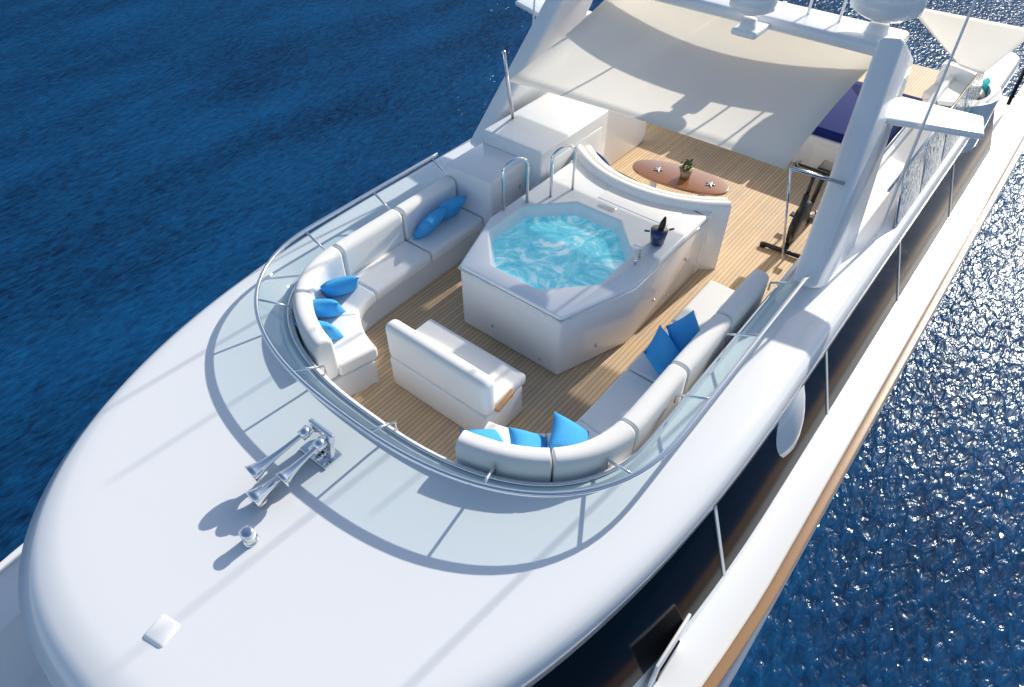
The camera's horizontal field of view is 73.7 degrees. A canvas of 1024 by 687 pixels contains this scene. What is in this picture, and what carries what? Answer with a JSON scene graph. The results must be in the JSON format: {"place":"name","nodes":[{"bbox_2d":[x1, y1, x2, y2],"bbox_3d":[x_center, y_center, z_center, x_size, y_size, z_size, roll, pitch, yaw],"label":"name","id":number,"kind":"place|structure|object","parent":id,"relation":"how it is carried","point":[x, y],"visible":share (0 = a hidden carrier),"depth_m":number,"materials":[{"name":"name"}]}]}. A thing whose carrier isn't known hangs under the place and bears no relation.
{"place":"outdoors","nodes":[
{"label":"outdoors","id":0,"kind":"place"},
{"bbox_2d":[0,0,1023,686],"bbox_3d":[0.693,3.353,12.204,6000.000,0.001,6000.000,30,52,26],"label":"sea water","id":1,"kind":"structure","parent":0,"point":[168,168],"depth_m":18.26,"materials":[{"name":"blue liquid"}]},
{"bbox_2d":[0,84,1023,686],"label":"hull side","id":2,"kind":"object","parent":1,"relation":"in","point":[710,632],"visible":0.13,"depth_m":8.11,"materials":[{"name":"white"}]},
{"bbox_2d":[0,135,1023,686],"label":"bulwark","id":3,"kind":"object","parent":2,"relation":"on","point":[8,569],"visible":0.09,"depth_m":8.09,"materials":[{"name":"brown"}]},
{"bbox_2d":[0,1,786,573],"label":"white bulwark cap","id":4,"kind":"object","parent":3,"relation":"on","point":[10,559],"visible":0.09,"depth_m":7.32,"materials":[{"name":"white paint"}]},
{"bbox_2d":[702,137,1023,686],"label":"deck","id":5,"kind":"structure","parent":3,"relation":"on","point":[734,650],"depth_m":8.16,"materials":[{"name":"brown wood"}]},
{"bbox_2d":[24,95,1013,686],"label":"side deck","id":6,"kind":"structure","parent":2,"relation":"on","point":[40,679],"depth_m":16.09,"materials":[{"name":"white"}]},
{"bbox_2d":[633,153,988,686],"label":"cap rail","id":7,"kind":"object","parent":6,"relation":"on","point":[644,678],"depth_m":7.80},
{"bbox_2d":[18,52,1019,686],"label":"yacht superstructure","id":8,"kind":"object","parent":7,"relation":"on","point":[366,562],"depth_m":5.42,"materials":[{"name":"white"}]},
{"bbox_2d":[143,614,179,647],"bbox_3d":[-2.484,2.061,4.869,0.200,0.090,0.200,20,48,19],"label":"roof vent box","id":9,"kind":"object","parent":8,"relation":"on","point":[161,631],"visible":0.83,"depth_m":4.83,"materials":[{"name":"white plastic"}]},
{"bbox_2d":[239,525,258,546],"bbox_3d":[-2.030,1.498,5.279,0.124,0.195,0.122,30,52,26],"label":"searchlight","id":10,"kind":"object","parent":8,"relation":"on","point":[248,535],"visible":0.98,"depth_m":5.22,"materials":[{"name":"silver metal"}]},
{"bbox_2d":[244,418,342,508],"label":"twin air horns","id":11,"kind":"object","parent":8,"relation":"on","point":[321,450],"visible":1,"depth_m":5.61},
{"bbox_2d":[254,152,808,496],"bbox_3d":[-0.106,-0.474,6.981,4.702,0.290,4.241,30,52,26],"label":"windbreak rail and stanchions","id":12,"kind":"object","parent":8,"relation":"on","point":[601,487],"visible":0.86,"depth_m":5.92,"materials":[{"name":"silver metal"}]},
{"bbox_2d":[470,0,983,287],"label":"radar arch","id":13,"kind":"structure","parent":8,"relation":"on","point":[883,106],"depth_m":7.22,"materials":[{"name":"white"}]},
{"bbox_2d":[501,50,1023,260],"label":"awning poles","id":14,"kind":"object","parent":8,"relation":"on","point":[836,181],"visible":0.74,"depth_m":7.32,"materials":[{"name":"silver metal"}]},
{"bbox_2d":[509,0,872,168],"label":"shade sail","id":15,"kind":"object","parent":14,"relation":"hanging from","point":[771,97],"visible":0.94,"depth_m":7.71,"materials":[{"name":"fabric"}]},
{"bbox_2d":[918,8,1023,74],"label":"shade sail","id":16,"kind":"object","parent":14,"relation":"attached to","point":[983,46],"visible":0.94,"depth_m":10.27,"materials":[{"name":"fabric"}]},
{"bbox_2d":[887,72,984,228],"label":"port side screens","id":17,"kind":"object","parent":8,"relation":"on","point":[930,154],"visible":0.72,"depth_m":8.61,"materials":[{"name":"grey glass"}]},
{"bbox_2d":[655,640,679,680],"bbox_3d":[1.483,3.099,6.588,0.030,0.500,0.360,30,52,26],"label":"door trim","id":18,"kind":"structure","parent":7,"relation":"attached to","point":[667,661],"depth_m":6.43,"materials":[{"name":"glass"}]},
{"bbox_2d":[647,613,690,686],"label":"side door","id":19,"kind":"structure","parent":7,"relation":"attached to","point":[670,647],"depth_m":6.24,"materials":[{"name":"white"}]},
{"bbox_2d":[531,109,994,686],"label":"house windows","id":20,"kind":"structure","parent":7,"relation":"in","point":[627,643],"depth_m":6.88,"materials":[{"name":"black glass"}]},
{"bbox_2d":[776,386,804,457],"bbox_3d":[2.952,0.816,7.353,0.380,0.851,1.000,30,52,26],"label":"wing fairing","id":21,"kind":"object","parent":7,"relation":"attached to","point":[790,424],"visible":0.48,"depth_m":7.28,"materials":[{"name":"white"}]},
{"bbox_2d":[714,162,954,576],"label":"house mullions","id":22,"kind":"object","parent":7,"relation":"attached to","point":[716,511],"visible":0.16,"depth_m":8.02,"materials":[{"name":"white metal"}]},
{"bbox_2d":[493,215,624,289],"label":"hot tub water","id":23,"kind":"structure","parent":0,"point":[552,252],"depth_m":7.67,"materials":[{"name":"blue liquid"}]},
{"bbox_2d":[350,64,938,461],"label":"teak deck","id":24,"kind":"structure","parent":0,"point":[756,194],"depth_m":8.18,"materials":[{"name":"brown wood"}]},
{"bbox_2d":[331,229,480,395],"bbox_3d":[-1.298,-0.519,7.943,1.272,0.300,3.033,30,52,26],"label":"sofa base","id":25,"kind":"object","parent":24,"relation":"on","point":[355,381],"visible":0.2,"depth_m":7.95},
{"bbox_2d":[293,176,482,379],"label":"starboard sofa cushions","id":26,"kind":"object","parent":25,"relation":"on","point":[383,255],"visible":0.85,"depth_m":7.68,"materials":[{"name":"white leather"}]},
{"bbox_2d":[386,319,525,429],"bbox_3d":[-0.524,0.250,6.778,1.396,0.860,0.625,30,52,26],"label":"bench","id":27,"kind":"object","parent":24,"relation":"on","point":[462,382],"visible":0.97,"depth_m":6.59,"materials":[{"name":"white"}]},
{"bbox_2d":[446,92,607,230],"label":"starboard cabinets","id":28,"kind":"object","parent":24,"relation":"on","point":[537,133],"visible":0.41,"depth_m":8.62,"materials":[{"name":"white"}]},
{"bbox_2d":[461,162,706,374],"bbox_3d":[0.736,-0.933,7.969,1.960,0.850,2.490,30,52,26],"label":"hot tub","id":29,"kind":"object","parent":24,"relation":"on","point":[554,346],"visible":0.73,"depth_m":7.40,"materials":[{"name":"white plastic"}]},
{"bbox_2d":[502,144,576,210],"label":"handrails","id":30,"kind":"object","parent":29,"relation":"attached to","point":[525,160],"visible":1,"depth_m":7.88,"materials":[{"name":"silver metal"}]},
{"bbox_2d":[458,219,707,322],"bbox_3d":[0.724,-1.189,7.694,1.991,0.024,2.485,30,52,26],"label":"jacuzzi chrome strip","id":31,"kind":"object","parent":29,"relation":"attached to","point":[603,303],"visible":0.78,"depth_m":7.05,"materials":[{"name":"silver metal"}]},
{"bbox_2d":[491,259,687,360],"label":"jacuzzi wall fittings","id":32,"kind":"object","parent":29,"relation":"attached to","point":[596,346],"visible":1,"depth_m":7.51,"materials":[{"name":"silver metal"}]},
{"bbox_2d":[597,202,616,211],"bbox_3d":[1.118,-1.566,8.072,0.220,0.120,0.100,30,52,26],"label":"jacuzzi skimmer","id":33,"kind":"object","parent":29,"relation":"in","point":[607,207],"visible":0.47,"depth_m":8.02,"materials":[{"name":"white plastic"}]},
{"bbox_2d":[634,243,641,264],"bbox_3d":[1.317,-0.961,7.282,0.119,0.161,0.147,30,52,26],"label":"faucet","id":34,"kind":"object","parent":29,"relation":"on","point":[635,259],"visible":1,"depth_m":7.27,"materials":[{"name":"silver metal"}]},
{"bbox_2d":[598,186,684,225],"bbox_3d":[1.529,-1.659,8.091,0.950,0.006,0.420,30,52,26],"label":"sun pad","id":35,"kind":"object","parent":29,"relation":"on","point":[656,212],"visible":0.77,"depth_m":8.04,"materials":[{"name":"white fabric"}]},
{"bbox_2d":[644,216,673,246],"bbox_3d":[1.598,-1.231,7.402,0.291,0.332,0.189,19,48,18],"label":"ice bucket","id":36,"kind":"object","parent":29,"relation":"on","point":[658,233],"visible":1,"depth_m":7.39,"materials":[{"name":"blue metal"}]},
{"bbox_2d":[455,269,768,481],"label":"port sofa cushions","id":37,"kind":"object","parent":24,"relation":"on","point":[626,413],"visible":0.73,"depth_m":6.15,"materials":[{"name":"white leather"}]},
{"bbox_2d":[293,195,699,448],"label":"throw pillows","id":38,"kind":"object","parent":37,"relation":"on","point":[663,350],"visible":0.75,"depth_m":6.70,"materials":[{"name":"blue fabric"}]},
{"bbox_2d":[604,110,646,165],"bbox_3d":[1.385,-3.385,10.315,0.800,1.000,1.300,30,52,26],"label":"partition panel","id":39,"kind":"object","parent":24,"relation":"on","point":[625,134],"visible":0.13,"depth_m":10.17,"materials":[{"name":"white"}]},
{"bbox_2d":[570,144,730,272],"bbox_3d":[1.703,-1.799,8.771,2.265,0.940,0.959,30,52,26],"label":"dining settee","id":40,"kind":"object","parent":24,"relation":"on","point":[715,211],"visible":0.37,"depth_m":8.20,"materials":[{"name":"white leather"}]},
{"bbox_2d":[595,151,609,165],"bbox_3d":[1.212,-2.341,9.101,0.170,0.400,0.400,-32,49,4],"label":"navy settee pillow","id":41,"kind":"object","parent":40,"relation":"on","point":[603,158],"visible":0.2,"depth_m":8.96,"materials":[{"name":"blue fabric"}]},
{"bbox_2d":[632,159,728,196],"bbox_3d":[2.154,-1.980,8.928,1.269,0.975,0.581,30,52,26],"label":"dining table","id":42,"kind":"object","parent":24,"relation":"on","point":[685,178],"visible":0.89,"depth_m":8.70,"materials":[{"name":"brown wood"}]},
{"bbox_2d":[760,159,833,257],"bbox_3d":[3.799,-1.838,8.661,0.620,1.150,1.100,30,52,26],"label":"exercise bike","id":43,"kind":"object","parent":24,"relation":"on","point":[803,216],"visible":0.75,"depth_m":8.56,"materials":[{"name":"black paint"}]},
{"bbox_2d":[791,127,904,168],"bbox_3d":[4.215,-3.859,11.142,4.000,0.500,2.009,30,52,26],"label":"aft sunbed base","id":44,"kind":"object","parent":24,"relation":"on","point":[815,151],"visible":0.11,"depth_m":10.02,"materials":[{"name":"white plastic"}]},
{"bbox_2d":[812,81,922,146],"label":"aft sunbed cushions","id":45,"kind":"object","parent":44,"relation":"on","point":[833,124],"visible":0.03,"depth_m":10.04,"materials":[{"name":"blue fabric"}]},
{"bbox_2d":[921,60,1001,153],"bbox_3d":[6.899,-3.639,10.710,1.049,0.800,1.746,30,52,26],"label":"sofa","id":46,"kind":"object","parent":24,"relation":"on","point":[985,107],"visible":0.22,"depth_m":10.53,"materials":[{"name":"white"}]},
{"bbox_2d":[970,77,990,113],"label":"aft seat pillows","id":47,"kind":"object","parent":46,"relation":"on","point":[984,88],"visible":0.23,"depth_m":10.45,"materials":[{"name":"teal fabric"}]}
]}

